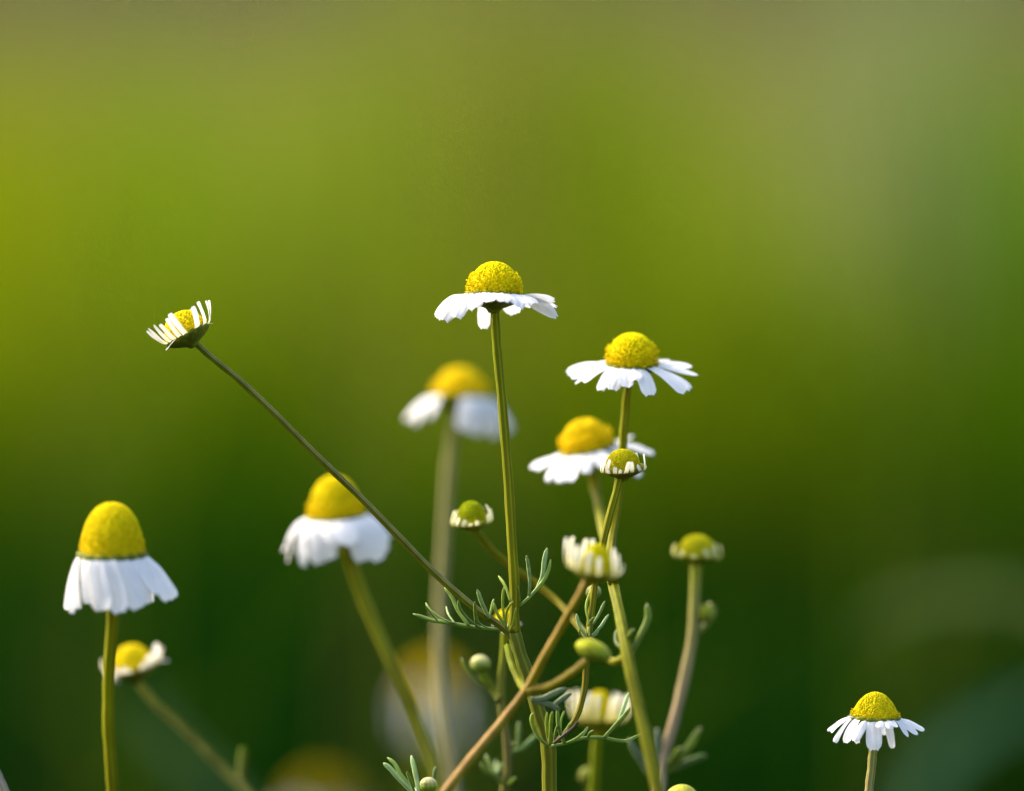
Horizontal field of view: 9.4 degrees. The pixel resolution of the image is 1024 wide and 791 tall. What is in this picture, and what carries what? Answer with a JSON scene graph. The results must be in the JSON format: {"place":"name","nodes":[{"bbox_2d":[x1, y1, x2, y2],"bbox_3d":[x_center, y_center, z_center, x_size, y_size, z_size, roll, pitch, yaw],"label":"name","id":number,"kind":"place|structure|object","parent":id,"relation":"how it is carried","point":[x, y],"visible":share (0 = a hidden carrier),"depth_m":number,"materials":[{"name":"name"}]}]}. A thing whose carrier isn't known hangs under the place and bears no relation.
{"place":"outdoors","nodes":[
{"label":"outdoors","id":0,"kind":"place"},
{"bbox_2d":[130,684,232,790],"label":"grass plant","id":1,"kind":"object","parent":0,"point":[190,764],"depth_m":1.55,"materials":[{"name":"green plant"}]},
{"bbox_2d":[0,0,1023,790],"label":"blurred background","id":2,"kind":"structure","parent":0,"point":[778,722],"depth_m":4.46},
{"bbox_2d":[0,0,1023,758],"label":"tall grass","id":3,"kind":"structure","parent":0,"point":[968,160],"depth_m":5.37,"materials":[{"name":"green plant"}]},
{"bbox_2d":[0,0,1023,675],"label":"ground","id":4,"kind":"structure","parent":0,"point":[846,24],"depth_m":8.30,"materials":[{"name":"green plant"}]},
{"bbox_2d":[0,772,8,790],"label":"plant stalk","id":5,"kind":"object","parent":4,"relation":"on","point":[3,786],"visible":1,"depth_m":1.01,"materials":[{"name":"grey plant"}]},
{"bbox_2d":[64,502,177,790],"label":"chamomile plant","id":6,"kind":"object","parent":4,"relation":"on","point":[121,570],"visible":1,"depth_m":0.98,"materials":[{"name":"white plant"}]},
{"bbox_2d":[101,643,251,790],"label":"chamomile plant","id":7,"kind":"object","parent":4,"relation":"on","point":[135,664],"visible":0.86,"depth_m":1.05,"materials":[{"name":"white plant"}]},
{"bbox_2d":[306,782,340,790],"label":"chamomile plant","id":8,"kind":"object","parent":4,"relation":"on","point":[323,786],"visible":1,"depth_m":1.62,"materials":[{"name":"yellow plant"}]},
{"bbox_2d":[282,475,444,790],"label":"chamomile plant","id":9,"kind":"object","parent":4,"relation":"on","point":[347,525],"visible":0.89,"depth_m":1.04,"materials":[{"name":"white plant"}]},
{"bbox_2d":[146,261,646,790],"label":"chamomile plant","id":10,"kind":"object","parent":4,"relation":"on","point":[494,289],"visible":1,"depth_m":1.00,"materials":[{"name":"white plant"}]},
{"bbox_2d":[383,755,437,790],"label":"chamomile plant","id":11,"kind":"object","parent":4,"relation":"on","point":[427,784],"visible":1,"depth_m":1.00,"materials":[{"name":"green plant"}]},
{"bbox_2d":[403,664,466,777],"bbox_3d":[-0.018,0.219,1.456,0.015,0.314,0.014,0,2,0],"label":"chamomile plant","id":12,"kind":"object","parent":4,"relation":"on","point":[423,688],"visible":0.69,"depth_m":1.45,"materials":[{"name":"white plant"}]},
{"bbox_2d":[405,367,512,790],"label":"chamomile plant","id":13,"kind":"object","parent":4,"relation":"on","point":[461,394],"visible":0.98,"depth_m":1.09,"materials":[{"name":"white plant"}]},
{"bbox_2d":[461,610,536,790],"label":"chamomile plant","id":14,"kind":"object","parent":4,"relation":"on","point":[480,665],"visible":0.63,"depth_m":1.02,"materials":[{"name":"green plant"}]},
{"bbox_2d":[441,536,623,790],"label":"chamomile plant","id":15,"kind":"object","parent":4,"relation":"on","point":[591,565],"visible":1,"depth_m":0.97,"materials":[{"name":"white plant"}]},
{"bbox_2d":[450,332,697,790],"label":"chamomile plant","id":16,"kind":"object","parent":4,"relation":"on","point":[585,445],"visible":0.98,"depth_m":1.01,"materials":[{"name":"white plant"}]},
{"bbox_2d":[567,689,630,790],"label":"chamomile plant","id":17,"kind":"object","parent":4,"relation":"on","point":[599,716],"visible":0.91,"depth_m":1.04,"materials":[{"name":"white plant"}]},
{"bbox_2d":[451,133,781,790],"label":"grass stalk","id":18,"kind":"object","parent":4,"relation":"on","point":[660,713],"depth_m":2.10,"materials":[{"name":"green plant"}]},
{"bbox_2d":[668,784,695,790],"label":"chamomile plant","id":19,"kind":"object","parent":4,"relation":"on","point":[681,787],"visible":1,"depth_m":0.99,"materials":[{"name":"yellow plant"}]},
{"bbox_2d":[653,534,722,790],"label":"chamomile plant","id":20,"kind":"object","parent":4,"relation":"on","point":[696,552],"visible":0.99,"depth_m":1.03,"materials":[{"name":"green plant"}]},
{"bbox_2d":[568,169,920,790],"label":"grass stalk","id":21,"kind":"object","parent":4,"relation":"on","point":[810,434],"depth_m":2.20,"materials":[{"name":"green plant"}]},
{"bbox_2d":[827,692,923,790],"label":"chamomile plant","id":22,"kind":"object","parent":4,"relation":"on","point":[876,716],"visible":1,"depth_m":1.00,"materials":[{"name":"white plant"}]},
{"bbox_2d":[740,117,1023,790],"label":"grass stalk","id":23,"kind":"object","parent":4,"relation":"on","point":[879,423],"depth_m":2.00,"materials":[{"name":"green plant"}]},
{"bbox_2d":[810,359,1023,790],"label":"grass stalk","id":24,"kind":"object","parent":4,"relation":"on","point":[876,634],"depth_m":1.90,"materials":[{"name":"green plant"}]},
{"bbox_2d":[836,537,1023,790],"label":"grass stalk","id":25,"kind":"object","parent":4,"relation":"on","point":[942,703],"depth_m":2.20,"materials":[{"name":"green plant"}]},
{"bbox_2d":[860,584,1023,629],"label":"grass plant","id":26,"kind":"object","parent":4,"relation":"on","point":[995,593],"depth_m":1.58,"materials":[{"name":"green plant"}]},
{"bbox_2d":[903,694,1023,790],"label":"grass plant","id":27,"kind":"object","parent":4,"relation":"on","point":[946,750],"depth_m":1.62,"materials":[{"name":"green plant"}]}
]}

